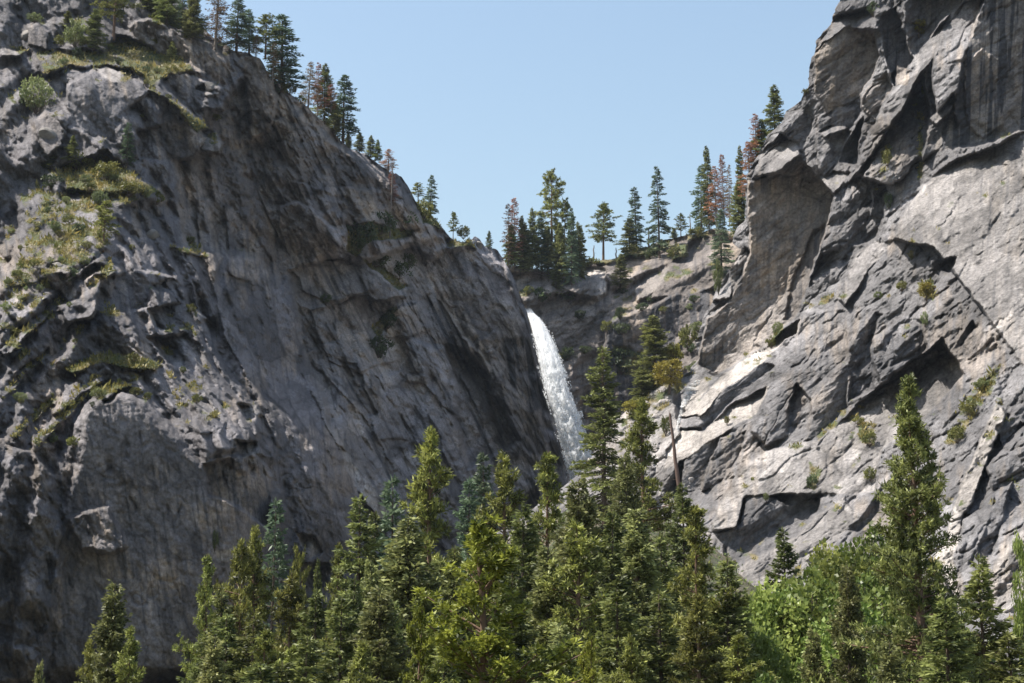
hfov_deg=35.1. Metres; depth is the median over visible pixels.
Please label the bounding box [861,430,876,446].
bush
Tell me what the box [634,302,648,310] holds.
bush
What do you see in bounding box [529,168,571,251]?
conifer tree
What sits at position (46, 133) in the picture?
boulder
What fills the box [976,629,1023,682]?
conifer tree
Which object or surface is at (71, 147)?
conifer tree
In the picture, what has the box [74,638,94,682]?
pine tree
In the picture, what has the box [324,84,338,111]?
dead conifer
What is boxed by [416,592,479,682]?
conifer tree
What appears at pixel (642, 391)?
conifer tree
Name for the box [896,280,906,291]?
bush
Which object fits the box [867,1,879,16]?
bush
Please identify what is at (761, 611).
broadleaf tree
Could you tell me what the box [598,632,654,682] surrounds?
pine tree
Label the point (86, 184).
bush
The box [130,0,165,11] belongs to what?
conifer tree
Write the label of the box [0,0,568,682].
cliff
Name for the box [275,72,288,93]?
conifer tree
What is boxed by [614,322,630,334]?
bush
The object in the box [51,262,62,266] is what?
boulder
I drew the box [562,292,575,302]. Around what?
bush
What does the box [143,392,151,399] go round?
bush
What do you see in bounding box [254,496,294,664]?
conifer tree
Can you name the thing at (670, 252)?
bush
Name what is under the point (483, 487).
conifer tree
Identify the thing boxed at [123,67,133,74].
bush
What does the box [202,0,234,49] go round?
conifer tree
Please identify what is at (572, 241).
conifer tree
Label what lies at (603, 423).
conifer tree
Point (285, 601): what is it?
pine tree
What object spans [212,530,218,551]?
bush
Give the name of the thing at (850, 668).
conifer tree
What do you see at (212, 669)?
conifer tree
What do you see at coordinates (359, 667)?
pine tree
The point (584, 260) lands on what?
conifer tree
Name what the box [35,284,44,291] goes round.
bush
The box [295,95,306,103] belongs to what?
bush
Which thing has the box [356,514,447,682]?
conifer tree
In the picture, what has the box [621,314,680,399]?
conifer tree
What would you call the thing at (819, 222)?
cliff
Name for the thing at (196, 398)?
bush
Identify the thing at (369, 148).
conifer tree
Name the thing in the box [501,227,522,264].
conifer tree
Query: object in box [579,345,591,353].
bush
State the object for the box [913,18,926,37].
bush
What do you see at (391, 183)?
dead conifer
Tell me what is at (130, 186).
bush
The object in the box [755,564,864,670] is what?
broadleaf tree
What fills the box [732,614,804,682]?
broadleaf tree
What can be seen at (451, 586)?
conifer tree
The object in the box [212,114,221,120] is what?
bush
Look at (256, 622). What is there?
conifer tree
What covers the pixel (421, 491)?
pine tree
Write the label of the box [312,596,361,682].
conifer tree
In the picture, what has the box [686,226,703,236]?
bush
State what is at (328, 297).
bush
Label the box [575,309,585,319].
bush
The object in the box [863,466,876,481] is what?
bush
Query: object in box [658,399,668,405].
boulder
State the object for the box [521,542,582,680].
conifer tree
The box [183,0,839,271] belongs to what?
sky
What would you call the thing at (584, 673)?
pine tree
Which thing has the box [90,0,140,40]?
conifer tree
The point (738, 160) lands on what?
conifer tree
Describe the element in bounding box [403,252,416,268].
bush
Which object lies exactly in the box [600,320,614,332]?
bush
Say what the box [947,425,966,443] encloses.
bush
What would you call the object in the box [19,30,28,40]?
boulder
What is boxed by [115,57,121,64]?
bush
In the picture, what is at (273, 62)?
conifer tree
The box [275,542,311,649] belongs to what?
pine tree
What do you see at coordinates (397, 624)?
conifer tree
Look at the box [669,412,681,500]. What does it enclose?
snag
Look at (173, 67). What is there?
bush
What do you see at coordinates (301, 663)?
conifer tree
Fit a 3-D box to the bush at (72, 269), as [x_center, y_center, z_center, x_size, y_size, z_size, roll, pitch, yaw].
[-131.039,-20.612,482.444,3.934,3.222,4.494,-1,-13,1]
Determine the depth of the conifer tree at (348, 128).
752.26 m
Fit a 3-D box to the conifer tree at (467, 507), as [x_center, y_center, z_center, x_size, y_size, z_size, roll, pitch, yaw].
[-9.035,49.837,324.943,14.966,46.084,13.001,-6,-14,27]
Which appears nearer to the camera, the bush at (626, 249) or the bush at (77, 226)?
the bush at (77, 226)
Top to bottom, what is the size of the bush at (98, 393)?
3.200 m
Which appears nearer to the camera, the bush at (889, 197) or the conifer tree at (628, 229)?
the bush at (889, 197)
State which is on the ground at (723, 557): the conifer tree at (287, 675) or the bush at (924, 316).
the conifer tree at (287, 675)
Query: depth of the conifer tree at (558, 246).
978.28 m
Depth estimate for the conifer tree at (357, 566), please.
233.26 m
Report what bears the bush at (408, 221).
on the cliff at (140, 498)
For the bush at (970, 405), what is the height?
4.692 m
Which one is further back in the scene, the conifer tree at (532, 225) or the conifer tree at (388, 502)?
the conifer tree at (532, 225)
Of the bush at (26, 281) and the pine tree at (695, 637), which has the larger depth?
the bush at (26, 281)
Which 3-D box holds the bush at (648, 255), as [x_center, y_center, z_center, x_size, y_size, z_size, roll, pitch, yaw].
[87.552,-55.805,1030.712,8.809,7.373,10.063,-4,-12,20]
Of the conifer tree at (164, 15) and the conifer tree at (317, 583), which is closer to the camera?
the conifer tree at (317, 583)
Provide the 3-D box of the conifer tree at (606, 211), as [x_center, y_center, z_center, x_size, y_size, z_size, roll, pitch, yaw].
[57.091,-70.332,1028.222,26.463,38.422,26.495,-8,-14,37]
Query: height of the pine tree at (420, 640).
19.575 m
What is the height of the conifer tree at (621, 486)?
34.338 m
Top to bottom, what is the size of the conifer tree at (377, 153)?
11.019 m
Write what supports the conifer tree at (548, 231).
on the cliff at (595, 292)
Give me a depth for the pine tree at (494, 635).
69.22 m
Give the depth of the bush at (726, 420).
597.54 m
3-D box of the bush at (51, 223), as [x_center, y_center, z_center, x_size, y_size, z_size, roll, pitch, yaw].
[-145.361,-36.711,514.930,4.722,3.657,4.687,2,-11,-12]
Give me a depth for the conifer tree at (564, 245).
987.30 m
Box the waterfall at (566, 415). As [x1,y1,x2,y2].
[526,309,592,482]
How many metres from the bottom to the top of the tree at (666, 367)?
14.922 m
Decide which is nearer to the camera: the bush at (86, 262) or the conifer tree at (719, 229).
the bush at (86, 262)
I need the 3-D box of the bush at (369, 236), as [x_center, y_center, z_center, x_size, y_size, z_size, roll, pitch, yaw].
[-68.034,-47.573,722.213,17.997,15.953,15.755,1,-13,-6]
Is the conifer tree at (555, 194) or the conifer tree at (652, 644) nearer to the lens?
the conifer tree at (652, 644)
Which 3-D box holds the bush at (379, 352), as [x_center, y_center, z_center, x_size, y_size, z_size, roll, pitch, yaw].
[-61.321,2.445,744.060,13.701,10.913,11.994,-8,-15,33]
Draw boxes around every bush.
[0,301,11,310]
[4,277,12,284]
[10,269,23,278]
[10,327,20,335]
[12,392,27,401]
[18,74,56,113]
[21,278,30,286]
[26,12,43,22]
[29,258,38,266]
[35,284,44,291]
[40,174,63,188]
[43,206,53,212]
[47,220,61,228]
[48,432,58,443]
[51,224,59,230]
[53,34,66,44]
[54,229,65,236]
[59,56,68,63]
[61,214,74,223]
[62,196,70,202]
[63,18,87,46]
[65,150,94,170]
[66,435,79,447]
[68,267,78,276]
[72,47,83,56]
[72,222,85,232]
[79,174,93,182]
[79,256,90,266]
[81,240,93,249]
[82,181,97,190]
[89,388,106,398]
[92,160,121,180]
[92,190,108,205]
[105,171,119,180]
[108,192,118,197]
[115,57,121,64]
[117,179,140,197]
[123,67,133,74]
[126,351,138,361]
[129,387,142,396]
[142,65,149,71]
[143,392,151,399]
[152,66,162,72]
[155,192,165,204]
[165,64,178,73]
[179,366,186,373]
[185,303,196,314]
[186,236,195,242]
[192,394,203,403]
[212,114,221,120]
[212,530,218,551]
[285,82,296,94]
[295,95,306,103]
[320,293,332,303]
[346,220,379,251]
[369,334,394,357]
[372,255,390,267]
[377,210,398,234]
[379,311,396,328]
[394,260,412,279]
[400,211,418,231]
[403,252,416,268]
[416,199,433,219]
[456,225,469,239]
[524,285,534,294]
[530,287,550,301]
[558,346,576,360]
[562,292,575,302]
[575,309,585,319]
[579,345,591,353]
[582,257,599,267]
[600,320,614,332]
[609,349,635,374]
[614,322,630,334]
[615,307,624,319]
[617,288,626,293]
[621,243,640,257]
[621,399,651,413]
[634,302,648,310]
[642,247,656,258]
[646,296,656,302]
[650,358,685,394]
[658,306,666,312]
[660,414,669,436]
[664,342,683,370]
[666,246,686,257]
[678,324,697,348]
[684,343,695,352]
[684,360,695,371]
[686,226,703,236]
[689,294,700,302]
[689,321,701,331]
[712,257,722,295]
[724,416,729,423]
[763,493,768,501]
[765,335,775,347]
[772,321,784,337]
[801,89,808,95]
[806,473,818,488]
[851,416,864,424]
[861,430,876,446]
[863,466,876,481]
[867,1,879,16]
[873,291,882,299]
[882,149,891,166]
[883,191,892,208]
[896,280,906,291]
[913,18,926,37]
[916,281,935,300]
[920,310,928,326]
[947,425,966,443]
[958,400,977,414]
[971,377,992,388]
[1012,539,1020,555]
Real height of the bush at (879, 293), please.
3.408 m
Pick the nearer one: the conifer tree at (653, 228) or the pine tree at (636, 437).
the pine tree at (636, 437)
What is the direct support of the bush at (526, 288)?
on the cliff at (595, 292)
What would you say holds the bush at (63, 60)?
on the cliff at (140, 498)
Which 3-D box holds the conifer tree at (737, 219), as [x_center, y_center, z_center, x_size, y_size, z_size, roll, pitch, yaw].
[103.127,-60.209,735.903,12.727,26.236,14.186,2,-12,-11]
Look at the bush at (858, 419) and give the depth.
544.03 m
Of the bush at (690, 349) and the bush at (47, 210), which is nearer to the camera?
the bush at (47, 210)
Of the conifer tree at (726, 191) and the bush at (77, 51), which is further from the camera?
the conifer tree at (726, 191)
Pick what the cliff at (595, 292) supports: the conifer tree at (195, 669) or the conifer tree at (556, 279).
the conifer tree at (556, 279)
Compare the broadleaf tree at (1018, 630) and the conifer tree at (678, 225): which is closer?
the broadleaf tree at (1018, 630)
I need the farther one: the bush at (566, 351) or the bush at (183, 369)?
the bush at (566, 351)
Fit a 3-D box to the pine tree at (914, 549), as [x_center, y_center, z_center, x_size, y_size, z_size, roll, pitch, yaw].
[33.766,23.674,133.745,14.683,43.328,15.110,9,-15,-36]
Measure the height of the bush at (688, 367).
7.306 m
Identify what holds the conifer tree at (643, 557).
on the ground at (723, 557)
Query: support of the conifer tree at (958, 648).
on the ground at (723, 557)
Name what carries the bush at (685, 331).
on the cliff at (819, 222)
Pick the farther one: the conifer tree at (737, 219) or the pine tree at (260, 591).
the conifer tree at (737, 219)
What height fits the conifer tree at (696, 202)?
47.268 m
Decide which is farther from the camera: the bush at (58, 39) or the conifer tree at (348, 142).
the conifer tree at (348, 142)
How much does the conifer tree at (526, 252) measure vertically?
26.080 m
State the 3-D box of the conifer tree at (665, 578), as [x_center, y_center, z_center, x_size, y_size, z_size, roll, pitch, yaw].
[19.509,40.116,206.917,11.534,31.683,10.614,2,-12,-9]
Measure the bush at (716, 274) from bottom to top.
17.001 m
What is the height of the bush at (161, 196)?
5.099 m
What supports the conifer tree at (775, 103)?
on the cliff at (819, 222)
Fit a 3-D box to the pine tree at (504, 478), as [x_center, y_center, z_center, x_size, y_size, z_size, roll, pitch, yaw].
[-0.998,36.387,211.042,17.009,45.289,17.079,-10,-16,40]
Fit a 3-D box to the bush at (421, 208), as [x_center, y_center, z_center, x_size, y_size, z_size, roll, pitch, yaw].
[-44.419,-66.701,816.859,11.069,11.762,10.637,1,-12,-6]
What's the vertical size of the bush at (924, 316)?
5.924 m
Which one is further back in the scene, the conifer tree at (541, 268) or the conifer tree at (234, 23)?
the conifer tree at (541, 268)
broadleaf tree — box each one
[726,575,820,682]
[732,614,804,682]
[744,671,790,682]
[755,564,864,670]
[793,600,916,682]
[802,537,891,645]
[808,673,824,682]
[817,556,943,682]
[832,524,923,675]
[909,616,998,681]
[1011,528,1023,674]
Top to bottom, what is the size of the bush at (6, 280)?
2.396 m
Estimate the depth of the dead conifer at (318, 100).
727.23 m
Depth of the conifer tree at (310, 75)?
721.81 m
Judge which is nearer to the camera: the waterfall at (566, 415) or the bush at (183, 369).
the bush at (183, 369)
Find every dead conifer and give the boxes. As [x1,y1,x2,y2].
[309,62,328,115]
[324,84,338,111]
[379,149,398,173]
[387,165,393,236]
[388,171,398,205]
[503,197,525,268]
[703,166,728,227]
[713,153,731,225]
[735,144,755,196]
[745,114,761,163]
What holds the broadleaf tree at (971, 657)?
on the ground at (723, 557)
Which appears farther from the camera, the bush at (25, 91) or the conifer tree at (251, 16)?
the conifer tree at (251, 16)
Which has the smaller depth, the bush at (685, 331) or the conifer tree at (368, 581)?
the conifer tree at (368, 581)
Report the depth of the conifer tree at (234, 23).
689.71 m
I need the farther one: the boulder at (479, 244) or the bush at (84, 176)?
the boulder at (479, 244)
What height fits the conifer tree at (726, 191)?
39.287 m
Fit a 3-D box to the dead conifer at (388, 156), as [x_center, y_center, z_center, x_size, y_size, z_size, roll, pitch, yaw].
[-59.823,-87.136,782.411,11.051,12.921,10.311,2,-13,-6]
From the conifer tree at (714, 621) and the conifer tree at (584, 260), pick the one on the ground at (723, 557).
the conifer tree at (714, 621)
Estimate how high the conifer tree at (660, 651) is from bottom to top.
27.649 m
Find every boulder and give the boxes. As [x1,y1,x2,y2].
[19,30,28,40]
[38,127,56,139]
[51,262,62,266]
[146,229,159,240]
[205,82,214,91]
[476,241,482,249]
[651,413,659,418]
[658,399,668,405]
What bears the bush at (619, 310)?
on the cliff at (595, 292)
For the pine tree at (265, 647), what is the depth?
149.35 m
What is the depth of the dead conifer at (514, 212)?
972.36 m
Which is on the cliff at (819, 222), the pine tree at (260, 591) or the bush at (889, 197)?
the bush at (889, 197)
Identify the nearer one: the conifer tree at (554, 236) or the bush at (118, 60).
the bush at (118, 60)
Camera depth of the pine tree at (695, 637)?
139.04 m
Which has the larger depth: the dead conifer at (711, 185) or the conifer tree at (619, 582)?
the dead conifer at (711, 185)
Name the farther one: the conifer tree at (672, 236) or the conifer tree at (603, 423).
the conifer tree at (672, 236)
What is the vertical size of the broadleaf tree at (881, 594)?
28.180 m
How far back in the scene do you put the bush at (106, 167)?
564.68 m
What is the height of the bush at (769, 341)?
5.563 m
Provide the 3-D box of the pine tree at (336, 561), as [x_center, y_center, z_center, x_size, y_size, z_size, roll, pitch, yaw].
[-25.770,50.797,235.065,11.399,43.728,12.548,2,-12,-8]
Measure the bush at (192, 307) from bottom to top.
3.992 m
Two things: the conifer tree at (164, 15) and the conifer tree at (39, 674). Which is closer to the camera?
the conifer tree at (39, 674)
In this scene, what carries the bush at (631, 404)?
on the cliff at (819, 222)
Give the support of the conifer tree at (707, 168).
on the cliff at (595, 292)
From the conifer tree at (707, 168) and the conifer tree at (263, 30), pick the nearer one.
the conifer tree at (263, 30)
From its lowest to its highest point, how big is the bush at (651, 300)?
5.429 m
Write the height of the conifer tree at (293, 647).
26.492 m
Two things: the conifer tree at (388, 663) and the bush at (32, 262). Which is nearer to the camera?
the conifer tree at (388, 663)
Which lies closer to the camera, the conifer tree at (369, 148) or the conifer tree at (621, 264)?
the conifer tree at (369, 148)
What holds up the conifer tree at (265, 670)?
on the ground at (723, 557)
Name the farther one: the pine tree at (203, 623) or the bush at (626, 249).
the bush at (626, 249)
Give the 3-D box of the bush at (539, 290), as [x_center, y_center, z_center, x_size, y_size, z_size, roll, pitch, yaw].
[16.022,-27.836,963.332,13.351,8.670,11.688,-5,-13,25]
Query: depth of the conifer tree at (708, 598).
199.81 m
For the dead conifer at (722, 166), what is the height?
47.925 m
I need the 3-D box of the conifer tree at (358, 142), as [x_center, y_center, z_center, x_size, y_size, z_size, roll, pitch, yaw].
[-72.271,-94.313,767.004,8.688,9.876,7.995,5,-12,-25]
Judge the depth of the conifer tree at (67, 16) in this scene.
651.67 m
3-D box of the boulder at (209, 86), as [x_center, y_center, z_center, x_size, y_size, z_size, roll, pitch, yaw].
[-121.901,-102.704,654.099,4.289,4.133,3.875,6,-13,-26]
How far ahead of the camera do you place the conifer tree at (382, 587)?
224.95 m
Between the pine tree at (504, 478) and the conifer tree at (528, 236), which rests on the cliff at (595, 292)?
the conifer tree at (528, 236)
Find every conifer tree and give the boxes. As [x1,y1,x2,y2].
[32,659,44,682]
[40,153,56,170]
[59,11,73,30]
[61,135,80,162]
[74,579,138,682]
[83,8,111,51]
[89,200,121,252]
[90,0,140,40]
[118,122,137,168]
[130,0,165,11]
[152,0,182,29]
[165,41,178,59]
[174,0,187,29]
[175,0,209,40]
[176,633,207,682]
[192,589,240,682]
[196,632,231,682]
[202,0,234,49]
[202,611,244,681]
[218,0,252,52]
[224,610,270,682]
[238,9,260,53]
[239,661,275,682]
[248,35,263,56]
[249,12,285,59]
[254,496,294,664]
[258,14,308,93]
[263,42,282,82]
[268,661,298,682]
[274,644,314,679]
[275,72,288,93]
[283,634,329,682]
[291,588,337,680]
[297,62,324,109]
[309,63,341,128]
[312,558,322,638]
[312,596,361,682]
[314,635,334,680]
[325,74,361,142]
[328,103,345,132]
[329,492,383,645]
[337,577,363,659]
[341,584,418,682]
[345,134,353,148]
[353,133,365,151]
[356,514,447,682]
[359,556,382,614]
[360,511,386,583]
[364,135,375,157]
[370,139,383,162]
[371,474,418,627]
[374,575,386,598]
[380,599,409,682]
[411,182,429,201]
[414,554,455,669]
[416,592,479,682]
[420,642,461,682]
[422,175,438,217]
[430,545,478,682]
[446,211,458,240]
[452,476,491,653]
[457,452,500,657]
[474,557,539,682]
[477,502,540,682]
[485,231,493,248]
[499,204,516,266]
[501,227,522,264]
[502,224,518,275]
[512,239,536,272]
[516,215,533,269]
[517,223,535,267]
[519,231,535,269]
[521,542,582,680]
[527,208,541,268]
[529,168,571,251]
[530,621,581,682]
[531,226,544,266]
[534,212,550,273]
[535,228,553,267]
[542,225,553,274]
[545,223,569,280]
[548,265,563,296]
[548,473,610,639]
[550,231,568,268]
[553,197,575,253]
[553,222,568,265]
[560,208,581,285]
[565,234,587,268]
[567,345,633,552]
[569,221,588,279]
[572,510,656,664]
[577,225,592,270]
[585,201,621,259]
[593,588,655,682]
[606,452,652,553]
[607,253,632,287]
[607,506,687,657]
[613,218,645,249]
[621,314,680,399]
[624,186,646,246]
[628,366,655,406]
[632,583,672,643]
[633,588,691,682]
[644,166,675,257]
[644,632,672,682]
[652,532,679,640]
[663,482,713,611]
[669,228,677,239]
[670,588,684,639]
[671,213,689,237]
[679,592,724,669]
[680,579,704,630]
[687,165,711,230]
[695,145,717,229]
[702,556,760,682]
[707,209,734,273]
[710,631,780,682]
[722,165,734,223]
[724,182,745,236]
[731,146,746,209]
[749,119,768,163]
[759,84,784,140]
[761,526,802,635]
[796,626,832,682]
[825,563,874,682]
[872,638,905,682]
[916,597,977,682]
[955,553,1023,682]
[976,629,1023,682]
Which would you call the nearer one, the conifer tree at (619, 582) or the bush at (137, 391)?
the conifer tree at (619, 582)
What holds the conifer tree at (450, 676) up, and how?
on the ground at (723, 557)
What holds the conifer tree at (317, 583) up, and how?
on the ground at (723, 557)
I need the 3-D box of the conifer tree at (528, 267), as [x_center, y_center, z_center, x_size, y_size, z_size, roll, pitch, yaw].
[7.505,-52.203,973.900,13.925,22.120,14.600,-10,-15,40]
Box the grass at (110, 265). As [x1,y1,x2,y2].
[0,13,1022,660]
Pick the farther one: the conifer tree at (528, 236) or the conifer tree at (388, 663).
the conifer tree at (528, 236)
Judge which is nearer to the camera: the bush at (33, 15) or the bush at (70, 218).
the bush at (70, 218)
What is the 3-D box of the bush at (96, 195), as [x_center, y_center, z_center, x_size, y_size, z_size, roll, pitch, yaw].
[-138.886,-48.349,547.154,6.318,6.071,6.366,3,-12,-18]
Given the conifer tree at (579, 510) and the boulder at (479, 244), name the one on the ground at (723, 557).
the conifer tree at (579, 510)
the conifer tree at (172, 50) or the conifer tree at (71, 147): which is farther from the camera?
the conifer tree at (172, 50)
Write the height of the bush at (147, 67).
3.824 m
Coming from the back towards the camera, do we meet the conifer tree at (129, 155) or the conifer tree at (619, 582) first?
the conifer tree at (129, 155)
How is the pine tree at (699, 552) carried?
on the ground at (723, 557)
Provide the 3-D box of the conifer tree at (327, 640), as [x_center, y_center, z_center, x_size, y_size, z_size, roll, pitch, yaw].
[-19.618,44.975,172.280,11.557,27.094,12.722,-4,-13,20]
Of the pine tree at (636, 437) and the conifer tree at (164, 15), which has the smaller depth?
the pine tree at (636, 437)
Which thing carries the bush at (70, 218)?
on the cliff at (140, 498)
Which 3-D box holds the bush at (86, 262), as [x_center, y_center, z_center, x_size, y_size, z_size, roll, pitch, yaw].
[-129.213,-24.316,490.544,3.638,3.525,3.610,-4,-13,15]
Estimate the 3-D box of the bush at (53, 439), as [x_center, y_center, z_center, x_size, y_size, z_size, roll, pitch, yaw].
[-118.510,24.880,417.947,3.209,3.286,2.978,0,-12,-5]
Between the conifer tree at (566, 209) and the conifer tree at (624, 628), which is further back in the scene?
the conifer tree at (566, 209)
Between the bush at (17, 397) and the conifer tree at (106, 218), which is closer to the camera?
the bush at (17, 397)
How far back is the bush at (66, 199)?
550.24 m
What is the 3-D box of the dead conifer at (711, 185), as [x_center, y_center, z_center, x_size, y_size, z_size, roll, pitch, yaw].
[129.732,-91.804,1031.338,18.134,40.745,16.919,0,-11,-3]
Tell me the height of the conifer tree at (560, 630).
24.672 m
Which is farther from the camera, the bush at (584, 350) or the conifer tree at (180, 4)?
the bush at (584, 350)
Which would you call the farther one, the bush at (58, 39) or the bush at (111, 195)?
the bush at (58, 39)
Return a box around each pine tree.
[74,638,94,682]
[112,625,146,682]
[171,553,227,682]
[210,537,273,664]
[236,628,285,682]
[238,523,284,664]
[266,571,314,666]
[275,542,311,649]
[319,541,346,654]
[342,639,387,682]
[397,425,489,652]
[398,595,445,682]
[408,512,609,682]
[461,449,537,639]
[520,450,583,600]
[529,517,648,682]
[576,629,603,682]
[595,396,684,607]
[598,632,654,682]
[652,504,769,682]
[664,592,724,682]
[836,372,996,682]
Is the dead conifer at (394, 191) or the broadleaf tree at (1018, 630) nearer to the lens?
the broadleaf tree at (1018, 630)
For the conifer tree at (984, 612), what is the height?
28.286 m
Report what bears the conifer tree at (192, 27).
on the cliff at (140, 498)
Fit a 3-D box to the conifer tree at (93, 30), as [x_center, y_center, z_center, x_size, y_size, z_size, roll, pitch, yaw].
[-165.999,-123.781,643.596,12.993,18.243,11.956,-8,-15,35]
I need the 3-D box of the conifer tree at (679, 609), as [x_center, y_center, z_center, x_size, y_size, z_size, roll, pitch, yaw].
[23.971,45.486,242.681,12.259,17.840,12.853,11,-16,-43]
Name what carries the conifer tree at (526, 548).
on the ground at (723, 557)
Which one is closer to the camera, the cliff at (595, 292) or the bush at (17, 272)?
the bush at (17, 272)
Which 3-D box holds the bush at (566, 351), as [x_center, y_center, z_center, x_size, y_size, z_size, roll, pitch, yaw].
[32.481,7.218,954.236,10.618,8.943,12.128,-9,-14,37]
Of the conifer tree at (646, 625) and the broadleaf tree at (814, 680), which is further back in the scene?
the conifer tree at (646, 625)
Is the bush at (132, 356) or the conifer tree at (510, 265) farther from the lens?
the conifer tree at (510, 265)
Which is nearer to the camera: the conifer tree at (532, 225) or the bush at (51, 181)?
the bush at (51, 181)
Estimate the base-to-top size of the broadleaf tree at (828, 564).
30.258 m
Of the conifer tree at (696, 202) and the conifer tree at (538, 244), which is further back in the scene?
the conifer tree at (696, 202)
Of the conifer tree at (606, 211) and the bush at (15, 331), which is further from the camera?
the conifer tree at (606, 211)
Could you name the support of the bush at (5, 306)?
on the cliff at (140, 498)
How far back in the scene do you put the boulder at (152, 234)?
562.15 m
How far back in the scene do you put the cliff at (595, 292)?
967.12 m
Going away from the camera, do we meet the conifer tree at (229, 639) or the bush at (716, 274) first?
the conifer tree at (229, 639)
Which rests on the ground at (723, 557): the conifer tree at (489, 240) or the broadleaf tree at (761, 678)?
the broadleaf tree at (761, 678)
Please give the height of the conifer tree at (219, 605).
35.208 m
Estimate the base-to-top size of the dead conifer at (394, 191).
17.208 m
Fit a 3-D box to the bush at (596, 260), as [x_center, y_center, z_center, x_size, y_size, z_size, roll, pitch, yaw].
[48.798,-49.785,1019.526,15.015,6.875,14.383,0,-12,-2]
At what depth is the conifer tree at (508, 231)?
968.12 m
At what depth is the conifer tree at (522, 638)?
158.09 m
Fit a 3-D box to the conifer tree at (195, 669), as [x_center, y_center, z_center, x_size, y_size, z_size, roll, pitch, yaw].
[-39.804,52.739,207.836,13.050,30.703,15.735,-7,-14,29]
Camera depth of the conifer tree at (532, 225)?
978.34 m
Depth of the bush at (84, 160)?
577.49 m
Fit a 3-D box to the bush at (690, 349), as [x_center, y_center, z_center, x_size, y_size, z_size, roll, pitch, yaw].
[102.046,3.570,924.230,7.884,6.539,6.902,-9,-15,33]
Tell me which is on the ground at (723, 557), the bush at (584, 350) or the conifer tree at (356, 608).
the conifer tree at (356, 608)
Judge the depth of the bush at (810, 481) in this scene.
520.40 m
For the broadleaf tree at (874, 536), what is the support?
on the ground at (723, 557)
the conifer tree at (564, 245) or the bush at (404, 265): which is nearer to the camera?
the bush at (404, 265)
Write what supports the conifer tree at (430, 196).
on the cliff at (140, 498)
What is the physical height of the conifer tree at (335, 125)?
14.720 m
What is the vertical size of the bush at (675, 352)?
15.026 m
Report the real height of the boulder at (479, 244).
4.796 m
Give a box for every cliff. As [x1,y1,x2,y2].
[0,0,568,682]
[437,0,1023,679]
[508,229,740,480]
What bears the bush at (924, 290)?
on the cliff at (819, 222)
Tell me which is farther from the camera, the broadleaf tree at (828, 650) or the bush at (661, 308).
the bush at (661, 308)
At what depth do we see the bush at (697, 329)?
924.43 m
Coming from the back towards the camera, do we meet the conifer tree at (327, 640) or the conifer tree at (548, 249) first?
the conifer tree at (548, 249)
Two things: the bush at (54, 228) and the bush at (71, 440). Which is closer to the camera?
the bush at (71, 440)
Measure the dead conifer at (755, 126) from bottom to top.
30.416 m
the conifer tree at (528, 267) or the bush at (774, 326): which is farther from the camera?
the conifer tree at (528, 267)
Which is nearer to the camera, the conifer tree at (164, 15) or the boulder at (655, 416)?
the boulder at (655, 416)
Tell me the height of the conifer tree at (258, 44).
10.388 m
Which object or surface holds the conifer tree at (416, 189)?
on the cliff at (140, 498)
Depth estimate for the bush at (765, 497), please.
525.94 m
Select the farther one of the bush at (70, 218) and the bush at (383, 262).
the bush at (383, 262)
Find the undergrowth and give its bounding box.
[529,504,756,636]
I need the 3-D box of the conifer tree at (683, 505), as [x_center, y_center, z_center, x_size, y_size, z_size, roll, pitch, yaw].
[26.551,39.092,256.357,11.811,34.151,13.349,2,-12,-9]
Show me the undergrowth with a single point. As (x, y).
(719, 557)
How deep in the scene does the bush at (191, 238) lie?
616.22 m
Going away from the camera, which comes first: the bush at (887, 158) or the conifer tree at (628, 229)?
the bush at (887, 158)
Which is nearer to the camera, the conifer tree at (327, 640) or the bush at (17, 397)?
the conifer tree at (327, 640)
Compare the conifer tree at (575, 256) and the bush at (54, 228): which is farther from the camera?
the conifer tree at (575, 256)
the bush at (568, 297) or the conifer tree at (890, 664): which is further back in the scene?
the bush at (568, 297)
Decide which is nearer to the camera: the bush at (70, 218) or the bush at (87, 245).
the bush at (87, 245)
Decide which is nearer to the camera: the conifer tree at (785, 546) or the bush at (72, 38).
the conifer tree at (785, 546)
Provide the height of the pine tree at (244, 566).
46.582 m
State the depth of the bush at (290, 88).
706.21 m
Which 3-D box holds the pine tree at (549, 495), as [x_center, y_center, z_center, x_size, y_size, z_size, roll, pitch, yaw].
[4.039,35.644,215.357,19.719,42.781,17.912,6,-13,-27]
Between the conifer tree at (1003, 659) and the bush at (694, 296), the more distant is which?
the bush at (694, 296)
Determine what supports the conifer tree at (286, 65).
on the cliff at (140, 498)
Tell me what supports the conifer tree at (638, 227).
on the cliff at (595, 292)
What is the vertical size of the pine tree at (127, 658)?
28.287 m
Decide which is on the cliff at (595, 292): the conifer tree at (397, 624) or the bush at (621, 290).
the bush at (621, 290)
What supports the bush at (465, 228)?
on the cliff at (140, 498)
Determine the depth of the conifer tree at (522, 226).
972.20 m
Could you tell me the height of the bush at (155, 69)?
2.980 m
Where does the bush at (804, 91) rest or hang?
on the cliff at (819, 222)
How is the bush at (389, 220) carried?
on the cliff at (140, 498)
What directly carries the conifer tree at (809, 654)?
on the ground at (723, 557)
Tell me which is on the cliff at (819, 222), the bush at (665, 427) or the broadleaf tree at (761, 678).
the bush at (665, 427)
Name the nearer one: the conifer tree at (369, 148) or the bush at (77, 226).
the bush at (77, 226)
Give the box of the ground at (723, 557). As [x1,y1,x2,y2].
[536,509,795,644]
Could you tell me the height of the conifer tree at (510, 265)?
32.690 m

